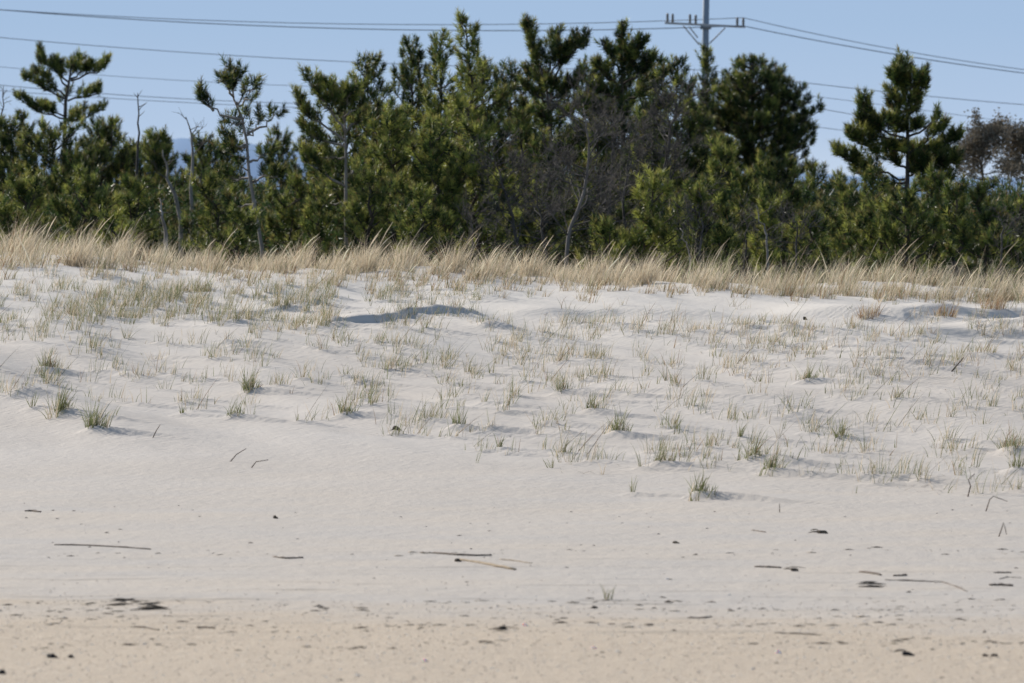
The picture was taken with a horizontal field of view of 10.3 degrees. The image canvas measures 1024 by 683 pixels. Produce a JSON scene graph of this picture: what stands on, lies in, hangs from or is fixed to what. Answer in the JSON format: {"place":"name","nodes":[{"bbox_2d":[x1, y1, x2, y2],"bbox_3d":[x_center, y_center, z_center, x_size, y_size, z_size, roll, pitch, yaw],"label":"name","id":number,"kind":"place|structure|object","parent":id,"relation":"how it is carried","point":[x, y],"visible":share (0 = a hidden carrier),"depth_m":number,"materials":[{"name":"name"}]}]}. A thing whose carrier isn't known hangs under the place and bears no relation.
{"place":"outdoors","nodes":[
{"label":"outdoors","id":0,"kind":"place"},
{"bbox_2d":[0,197,1023,682],"bbox_3d":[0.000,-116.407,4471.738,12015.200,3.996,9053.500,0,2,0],"label":"sand ground","id":1,"kind":"structure","parent":0,"point":[360,493],"depth_m":36.20,"materials":[{"name":"sand"}]},
{"bbox_2d":[0,107,51,245],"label":"pine tree","id":2,"kind":"object","parent":1,"relation":"on","point":[8,151],"visible":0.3,"depth_m":105.57,"materials":[{"name":"green plant"}]},
{"bbox_2d":[0,166,70,249],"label":"pine tree","id":3,"kind":"object","parent":1,"relation":"on","point":[20,185],"visible":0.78,"depth_m":87.85,"materials":[{"name":"green plant"}]},
{"bbox_2d":[7,113,99,245],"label":"pine tree","id":4,"kind":"object","parent":1,"relation":"on","point":[49,136],"visible":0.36,"depth_m":100.83,"materials":[{"name":"green plant"}]},
{"bbox_2d":[35,379,77,418],"bbox_3d":[-3.472,0.435,43.459,0.360,0.328,0.405,0,2,0],"label":"grass tuft","id":5,"kind":"object","parent":1,"relation":"on","point":[59,406],"visible":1,"depth_m":43.40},
{"bbox_2d":[11,40,113,248],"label":"pine tree","id":6,"kind":"object","parent":1,"relation":"on","point":[55,63],"visible":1,"depth_m":124.85,"materials":[{"name":"green plant"}]},
{"bbox_2d":[34,144,115,251],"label":"pine tree","id":7,"kind":"object","parent":1,"relation":"on","point":[71,156],"visible":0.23,"depth_m":99.89,"materials":[{"name":"green plant"}]},
{"bbox_2d":[39,160,123,252],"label":"pine tree","id":8,"kind":"object","parent":1,"relation":"on","point":[87,192],"visible":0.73,"depth_m":89.84,"materials":[{"name":"green plant"}]},
{"bbox_2d":[56,232,108,265],"bbox_3d":[-4.856,-1.035,63.825,0.689,0.414,0.679,1,2,20],"label":"grass clump","id":9,"kind":"object","parent":1,"relation":"on","point":[75,260],"visible":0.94,"depth_m":63.80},
{"bbox_2d":[71,396,117,428],"bbox_3d":[-3.057,0.528,42.254,0.410,0.286,0.299,1,2,22],"label":"grass tuft","id":10,"kind":"object","parent":1,"relation":"on","point":[93,421],"visible":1,"depth_m":42.24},
{"bbox_2d":[78,112,153,249],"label":"pine tree","id":11,"kind":"object","parent":1,"relation":"on","point":[104,138],"visible":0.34,"depth_m":109.71,"materials":[{"name":"green plant"}]},
{"bbox_2d":[93,201,139,254],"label":"pine tree","id":12,"kind":"object","parent":1,"relation":"on","point":[103,215],"visible":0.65,"depth_m":83.94,"materials":[{"name":"green plant"}]},
{"bbox_2d":[99,226,148,261],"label":"grass clump","id":13,"kind":"object","parent":1,"relation":"on","point":[132,249],"visible":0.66,"depth_m":66.36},
{"bbox_2d":[104,168,171,252],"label":"pine tree","id":14,"kind":"object","parent":1,"relation":"on","point":[138,193],"visible":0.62,"depth_m":91.85,"materials":[{"name":"green plant"}]},
{"bbox_2d":[113,132,179,255],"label":"pine tree","id":15,"kind":"object","parent":1,"relation":"on","point":[132,143],"visible":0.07,"depth_m":117.75,"materials":[{"name":"green plant"}]},
{"bbox_2d":[138,122,180,244],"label":"pine tree","id":16,"kind":"object","parent":1,"relation":"on","point":[153,157],"visible":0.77,"depth_m":111.89,"materials":[{"name":"green plant"}]},
{"bbox_2d":[156,150,184,262],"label":"dead snag","id":17,"kind":"object","parent":1,"relation":"on","point":[178,210],"visible":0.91,"depth_m":96.92,"materials":[{"name":"grey wood"}]},
{"bbox_2d":[151,166,206,261],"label":"pine tree","id":18,"kind":"object","parent":1,"relation":"on","point":[184,176],"visible":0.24,"depth_m":103.90,"materials":[{"name":"green plant"}]},
{"bbox_2d":[176,110,207,259],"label":"dead snag","id":19,"kind":"object","parent":1,"relation":"on","point":[192,170],"visible":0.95,"depth_m":99.97,"materials":[{"name":"grey wood"}]},
{"bbox_2d":[187,131,214,251],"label":"pine tree","id":20,"kind":"object","parent":1,"relation":"on","point":[200,153],"visible":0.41,"depth_m":107.90,"materials":[{"name":"green plant"}]},
{"bbox_2d":[179,132,246,241],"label":"pine tree","id":21,"kind":"object","parent":1,"relation":"on","point":[186,160],"visible":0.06,"depth_m":117.79,"materials":[{"name":"green plant"}]},
{"bbox_2d":[178,165,250,260],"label":"pine tree","id":22,"kind":"object","parent":1,"relation":"on","point":[208,188],"visible":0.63,"depth_m":94.91,"materials":[{"name":"green plant"}]},
{"bbox_2d":[197,195,261,267],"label":"pine tree","id":23,"kind":"object","parent":1,"relation":"on","point":[234,213],"visible":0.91,"depth_m":82.96,"materials":[{"name":"green plant"}]},
{"bbox_2d":[210,137,254,256],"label":"pine tree","id":24,"kind":"object","parent":1,"relation":"on","point":[241,182],"visible":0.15,"depth_m":111.88,"materials":[{"name":"green plant"}]},
{"bbox_2d":[191,53,290,266],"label":"pine tree","id":25,"kind":"object","parent":1,"relation":"on","point":[232,75],"visible":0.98,"depth_m":85.93,"materials":[{"name":"green plant"}]},
{"bbox_2d":[247,123,296,259],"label":"pine tree","id":26,"kind":"object","parent":1,"relation":"on","point":[286,137],"visible":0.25,"depth_m":117.86,"materials":[{"name":"green plant"}]},
{"bbox_2d":[263,168,321,262],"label":"pine tree","id":27,"kind":"object","parent":1,"relation":"on","point":[281,206],"visible":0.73,"depth_m":94.91,"materials":[{"name":"green plant"}]},
{"bbox_2d":[284,128,347,266],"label":"pine tree","id":28,"kind":"object","parent":1,"relation":"on","point":[310,140],"visible":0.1,"depth_m":111.94,"materials":[{"name":"green plant"}]},
{"bbox_2d":[292,190,343,264],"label":"pine tree","id":29,"kind":"object","parent":1,"relation":"on","point":[323,221],"visible":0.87,"depth_m":85.93,"materials":[{"name":"green plant"}]},
{"bbox_2d":[304,145,347,254],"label":"pine tree","id":30,"kind":"object","parent":1,"relation":"on","point":[314,173],"visible":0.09,"depth_m":105.89,"materials":[{"name":"green plant"}]},
{"bbox_2d":[289,61,378,258],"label":"pine tree","id":31,"kind":"object","parent":1,"relation":"on","point":[345,94],"visible":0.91,"depth_m":91.91,"materials":[{"name":"green plant"}]},
{"bbox_2d":[312,104,369,248],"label":"pine tree","id":32,"kind":"object","parent":1,"relation":"on","point":[336,188],"visible":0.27,"depth_m":101.83,"materials":[{"name":"green plant"}]},
{"bbox_2d":[344,222,393,272],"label":"grass clump","id":33,"kind":"object","parent":1,"relation":"on","point":[368,265],"visible":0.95,"depth_m":66.10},
{"bbox_2d":[335,158,402,262],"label":"pine tree","id":34,"kind":"object","parent":1,"relation":"on","point":[375,201],"visible":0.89,"depth_m":83.95,"materials":[{"name":"green plant"}]},
{"bbox_2d":[338,48,415,264],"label":"pine tree","id":35,"kind":"object","parent":1,"relation":"on","point":[368,72],"visible":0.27,"depth_m":93.83,"materials":[{"name":"green plant"}]},
{"bbox_2d":[343,93,440,263],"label":"pine tree","id":36,"kind":"object","parent":1,"relation":"on","point":[393,124],"visible":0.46,"depth_m":85.92,"materials":[{"name":"green plant"}]},
{"bbox_2d":[363,31,433,248],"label":"pine tree","id":37,"kind":"object","parent":1,"relation":"on","point":[410,69],"visible":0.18,"depth_m":98.83,"materials":[{"name":"green plant"}]},
{"bbox_2d":[389,178,462,263],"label":"pine tree","id":38,"kind":"object","parent":1,"relation":"on","point":[410,227],"visible":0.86,"depth_m":81.88,"materials":[{"name":"green plant"}]},
{"bbox_2d":[383,114,478,265],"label":"pine tree","id":39,"kind":"object","parent":1,"relation":"on","point":[428,171],"visible":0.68,"depth_m":84.88,"materials":[{"name":"green plant"}]},
{"bbox_2d":[403,27,470,254],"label":"pine tree","id":40,"kind":"object","parent":1,"relation":"on","point":[440,59],"visible":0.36,"depth_m":90.83,"materials":[{"name":"green plant"}]},
{"bbox_2d":[427,227,480,271],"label":"grass clump","id":41,"kind":"object","parent":1,"relation":"on","point":[454,257],"visible":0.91,"depth_m":66.73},
{"bbox_2d":[414,189,502,262],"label":"bare bush","id":42,"kind":"object","parent":1,"relation":"on","point":[471,224],"visible":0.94,"depth_m":78.95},
{"bbox_2d":[425,5,518,258],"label":"pine tree","id":43,"kind":"object","parent":1,"relation":"on","point":[471,101],"visible":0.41,"depth_m":87.86,"materials":[{"name":"green plant"}]},
{"bbox_2d":[442,105,525,265],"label":"pine tree","id":44,"kind":"object","parent":1,"relation":"on","point":[472,133],"visible":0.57,"depth_m":85.89,"materials":[{"name":"green plant"}]},
{"bbox_2d":[454,53,527,263],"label":"pine tree","id":45,"kind":"object","parent":1,"relation":"on","point":[496,105],"visible":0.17,"depth_m":101.76,"materials":[{"name":"green plant"}]},
{"bbox_2d":[0,171,1023,279],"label":"evergreen undergrowth","id":46,"kind":"object","parent":1,"relation":"on","point":[167,205],"visible":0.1,"depth_m":100.57,"materials":[{"name":"green plant"}]},
{"bbox_2d":[0,546,1023,650],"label":"wrack line","id":47,"kind":"object","parent":1,"relation":"on","point":[648,624],"visible":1,"depth_m":26.44,"materials":[{"name":"brown plant"}]},
{"bbox_2d":[0,539,1023,682],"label":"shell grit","id":48,"kind":"object","parent":1,"relation":"on","point":[512,640],"visible":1,"depth_m":25.07,"materials":[{"name":"white stone"}]},
{"bbox_2d":[461,128,567,272],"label":"dead tree","id":49,"kind":"object","parent":1,"relation":"on","point":[522,174],"visible":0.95,"depth_m":83.83,"materials":[{"name":"wood"}]},
{"bbox_2d":[485,56,558,266],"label":"pine tree","id":50,"kind":"object","parent":1,"relation":"on","point":[511,72],"visible":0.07,"depth_m":103.91,"materials":[{"name":"green plant"}]},
{"bbox_2d":[494,97,557,265],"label":"pine tree","id":51,"kind":"object","parent":1,"relation":"on","point":[525,142],"visible":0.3,"depth_m":95.87,"materials":[{"name":"green plant"}]},
{"bbox_2d":[510,236,552,275],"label":"grass clump","id":52,"kind":"object","parent":1,"relation":"on","point":[530,267],"visible":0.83,"depth_m":67.64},
{"bbox_2d":[480,170,593,275],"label":"dead tree","id":53,"kind":"object","parent":1,"relation":"on","point":[527,201],"visible":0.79,"depth_m":81.98,"materials":[{"name":"wood"}]},
{"bbox_2d":[505,126,569,267],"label":"pine tree","id":54,"kind":"object","parent":1,"relation":"on","point":[534,142],"visible":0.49,"depth_m":91.92,"materials":[{"name":"green plant"}]},
{"bbox_2d":[503,12,599,269],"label":"pine tree","id":55,"kind":"object","parent":1,"relation":"on","point":[562,53],"visible":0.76,"depth_m":98.83,"materials":[{"name":"green plant"}]},
{"bbox_2d":[529,67,587,270],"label":"pine tree","id":56,"kind":"object","parent":1,"relation":"on","point":[560,121],"visible":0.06,"depth_m":105.80,"materials":[{"name":"green plant"}]},
{"bbox_2d":[510,66,652,270],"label":"dead tree","id":57,"kind":"object","parent":1,"relation":"on","point":[568,161],"visible":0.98,"depth_m":80.53,"materials":[{"name":"wood"}]},
{"bbox_2d":[562,239,614,280],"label":"grass clump","id":58,"kind":"object","parent":1,"relation":"on","point":[599,268],"visible":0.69,"depth_m":67.55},
{"bbox_2d":[562,53,627,264],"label":"pine tree","id":59,"kind":"object","parent":1,"relation":"on","point":[587,66],"visible":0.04,"depth_m":107.78,"materials":[{"name":"green plant"}]},
{"bbox_2d":[553,117,641,266],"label":"pine tree","id":60,"kind":"object","parent":1,"relation":"on","point":[577,234],"visible":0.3,"depth_m":93.86,"materials":[{"name":"green plant"}]},
{"bbox_2d":[545,88,656,268],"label":"dead tree","id":61,"kind":"object","parent":1,"relation":"on","point":[613,141],"visible":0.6,"depth_m":90.88,"materials":[{"name":"wood"}]},
{"bbox_2d":[574,208,631,274],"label":"pine tree","id":62,"kind":"object","parent":1,"relation":"on","point":[603,229],"visible":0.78,"depth_m":79.46,"materials":[{"name":"green plant"}]},
{"bbox_2d":[576,70,661,247],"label":"pine tree","id":63,"kind":"object","parent":1,"relation":"on","point":[627,86],"visible":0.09,"depth_m":105.71,"materials":[{"name":"green plant"}]},
{"bbox_2d":[563,109,681,268],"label":"dead tree","id":64,"kind":"object","parent":1,"relation":"on","point":[623,195],"visible":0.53,"depth_m":89.90,"materials":[{"name":"wood"}]},
{"bbox_2d":[576,16,681,266],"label":"pine tree","id":65,"kind":"object","parent":1,"relation":"on","point":[624,53],"visible":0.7,"depth_m":97.69,"materials":[{"name":"green plant"}]},
{"bbox_2d":[625,243,668,284],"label":"grass clump","id":66,"kind":"object","parent":1,"relation":"on","point":[648,275],"visible":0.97,"depth_m":66.26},
{"bbox_2d":[609,104,688,272],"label":"pine tree","id":67,"kind":"object","parent":1,"relation":"on","point":[654,168],"visible":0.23,"depth_m":95.91,"materials":[{"name":"green plant"}]},
{"bbox_2d":[630,47,675,262],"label":"pine tree","id":68,"kind":"object","parent":1,"relation":"on","point":[661,58],"visible":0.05,"depth_m":101.83,"materials":[{"name":"green plant"}]},
{"bbox_2d":[612,163,697,275],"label":"pine tree","id":69,"kind":"object","parent":1,"relation":"on","point":[646,223],"visible":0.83,"depth_m":80.85,"materials":[{"name":"green plant"}]},
{"bbox_2d":[595,68,724,278],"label":"dead tree","id":70,"kind":"object","parent":1,"relation":"on","point":[673,151],"visible":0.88,"depth_m":88.02,"materials":[{"name":"wood"}]},
{"bbox_2d":[657,52,708,276],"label":"pine tree","id":71,"kind":"object","parent":1,"relation":"on","point":[675,71],"visible":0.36,"depth_m":99.86,"materials":[{"name":"green plant"}]},
{"bbox_2d":[669,189,722,276],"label":"bare bush","id":72,"kind":"object","parent":1,"relation":"on","point":[698,227],"visible":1,"depth_m":78.92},
{"bbox_2d":[673,104,725,260],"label":"pine tree","id":73,"kind":"object","parent":1,"relation":"on","point":[700,151],"visible":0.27,"depth_m":99.89,"materials":[{"name":"green plant"}]},
{"bbox_2d":[670,172,730,273],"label":"pine tree","id":74,"kind":"object","parent":1,"relation":"on","point":[694,198],"visible":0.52,"depth_m":83.95,"materials":[{"name":"green plant"}]},
{"bbox_2d":[682,466,721,500],"bbox_3d":[1.183,0.895,35.922,0.267,0.233,0.367,-1,2,-25],"label":"grass tuft","id":75,"kind":"object","parent":1,"relation":"on","point":[701,488],"visible":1,"depth_m":35.99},
{"bbox_2d":[683,42,726,184],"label":"pine tree","id":76,"kind":"object","parent":1,"relation":"on","point":[708,56],"visible":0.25,"depth_m":131.79,"materials":[{"name":"green plant"}]},
{"bbox_2d":[665,0,744,87],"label":"utility pole","id":77,"kind":"object","parent":1,"relation":"on","point":[705,31],"visible":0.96,"depth_m":224.58,"materials":[{"name":"wood"}]},
{"bbox_2d":[0,9,1022,72],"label":"power line","id":78,"kind":"object","parent":77,"relation":"attached to","point":[501,30],"visible":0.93,"depth_m":224.34,"materials":[{"name":"metal"}]},
{"bbox_2d":[0,37,1023,104],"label":"power line","id":79,"kind":"object","parent":77,"relation":"attached to","point":[437,65],"visible":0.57,"depth_m":224.97,"materials":[{"name":"metal"}]},
{"bbox_2d":[3,9,1023,69],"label":"power line","id":80,"kind":"object","parent":77,"relation":"attached to","point":[517,24],"visible":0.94,"depth_m":224.73,"materials":[{"name":"metal"}]},
{"bbox_2d":[691,212,742,280],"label":"pine tree","id":81,"kind":"object","parent":1,"relation":"on","point":[724,231],"visible":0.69,"depth_m":79.89,"materials":[{"name":"green plant"}]},
{"bbox_2d":[686,131,754,269],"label":"pine tree","id":82,"kind":"object","parent":1,"relation":"on","point":[717,153],"visible":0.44,"depth_m":89.88,"materials":[{"name":"green plant"}]},
{"bbox_2d":[698,130,744,272],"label":"pine tree","id":83,"kind":"object","parent":1,"relation":"on","point":[723,139],"visible":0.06,"depth_m":103.91,"materials":[{"name":"green plant"}]},
{"bbox_2d":[718,190,770,280],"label":"bare bush","id":84,"kind":"object","parent":1,"relation":"on","point":[746,239],"visible":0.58,"depth_m":81.97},
{"bbox_2d":[714,163,783,282],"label":"pine tree","id":85,"kind":"object","parent":1,"relation":"on","point":[743,186],"visible":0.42,"depth_m":91.87,"materials":[{"name":"green plant"}]},
{"bbox_2d":[682,51,826,188],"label":"pine tree","id":86,"kind":"object","parent":1,"relation":"on","point":[734,115],"visible":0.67,"depth_m":141.22,"materials":[{"name":"green plant"}]},
{"bbox_2d":[729,146,795,278],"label":"pine tree","id":87,"kind":"object","parent":1,"relation":"on","point":[765,164],"visible":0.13,"depth_m":97.81,"materials":[{"name":"green plant"}]},
{"bbox_2d":[747,179,790,278],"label":"pine tree","id":88,"kind":"object","parent":1,"relation":"on","point":[766,221],"visible":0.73,"depth_m":80.94,"materials":[{"name":"green plant"}]},
{"bbox_2d":[755,152,814,278],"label":"pine tree","id":89,"kind":"object","parent":1,"relation":"on","point":[793,193],"visible":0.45,"depth_m":95.91,"materials":[{"name":"green plant"}]},
{"bbox_2d":[747,191,825,283],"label":"bare bush","id":90,"kind":"object","parent":1,"relation":"on","point":[797,228],"visible":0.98,"depth_m":80.01,"materials":[{"name":"plant"}]},
{"bbox_2d":[781,201,832,280],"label":"pine tree","id":91,"kind":"object","parent":1,"relation":"on","point":[791,234],"visible":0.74,"depth_m":81.94,"materials":[{"name":"green plant"}]},
{"bbox_2d":[783,155,835,272],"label":"pine tree","id":92,"kind":"object","parent":1,"relation":"on","point":[810,169],"visible":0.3,"depth_m":103.88,"materials":[{"name":"green plant"}]},
{"bbox_2d":[812,168,864,273],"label":"pine tree","id":93,"kind":"object","parent":1,"relation":"on","point":[836,241],"visible":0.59,"depth_m":91.94,"materials":[{"name":"green plant"}]},
{"bbox_2d":[841,161,903,276],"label":"pine tree","id":94,"kind":"object","parent":1,"relation":"on","point":[870,175],"visible":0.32,"depth_m":86.94,"materials":[{"name":"green plant"}]},
{"bbox_2d":[842,191,924,278],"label":"pine tree","id":95,"kind":"object","parent":1,"relation":"on","point":[868,240],"visible":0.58,"depth_m":85.81,"materials":[{"name":"green plant"}]},
{"bbox_2d":[826,43,966,258],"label":"pine tree","id":96,"kind":"object","parent":1,"relation":"on","point":[908,79],"visible":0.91,"depth_m":93.75,"materials":[{"name":"green plant"}]},
{"bbox_2d":[865,176,952,275],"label":"pine tree","id":97,"kind":"object","parent":1,"relation":"on","point":[896,240],"visible":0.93,"depth_m":83.95,"materials":[{"name":"green plant"}]},
{"bbox_2d":[900,155,968,280],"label":"pine tree","id":98,"kind":"object","parent":1,"relation":"on","point":[936,179],"visible":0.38,"depth_m":87.86,"materials":[{"name":"green plant"}]},
{"bbox_2d":[937,171,979,285],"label":"pine tree","id":99,"kind":"object","parent":1,"relation":"on","point":[958,203],"visible":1,"depth_m":82.98,"materials":[{"name":"green plant"}]},
{"bbox_2d":[948,107,1023,187],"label":"broadleaf tree","id":100,"kind":"object","parent":1,"relation":"on","point":[977,140],"visible":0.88,"depth_m":149.62,"materials":[{"name":"grey plant"}]},
{"bbox_2d":[952,174,1023,287],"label":"pine tree","id":101,"kind":"object","parent":1,"relation":"on","point":[978,195],"visible":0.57,"depth_m":91.89,"materials":[{"name":"green plant"}]},
{"bbox_2d":[978,192,1023,286],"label":"pine tree","id":102,"kind":"object","parent":1,"relation":"on","point":[986,234],"visible":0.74,"depth_m":85.88,"materials":[{"name":"green plant"}]},
{"bbox_2d":[988,202,1023,283],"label":"bare bush","id":103,"kind":"object","parent":1,"relation":"on","point":[1014,230],"visible":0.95,"depth_m":80.00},
{"bbox_2d":[992,107,1023,183],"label":"broadleaf tree","id":104,"kind":"object","parent":1,"relation":"on","point":[1014,147],"visible":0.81,"depth_m":151.75,"materials":[{"name":"brown plant"}]},
{"bbox_2d":[0,241,1023,494],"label":"beach grass","id":105,"kind":"structure","parent":0,"point":[168,295],"depth_m":53.26,"materials":[{"name":"plant"}]},
{"bbox_2d":[0,209,1023,306],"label":"crest grass","id":106,"kind":"structure","parent":0,"point":[847,282],"depth_m":65.88,"materials":[{"name":"plant"}]},
{"bbox_2d":[0,0,1023,177],"label":"sky","id":107,"kind":"structure","parent":0,"point":[991,32],"materials":[{"name":"blue"}]},
{"bbox_2d":[5,138,1023,196],"bbox_3d":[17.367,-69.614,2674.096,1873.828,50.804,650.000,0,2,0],"label":"hills","id":108,"kind":"structure","parent":0,"point":[180,145],"depth_m":2559.06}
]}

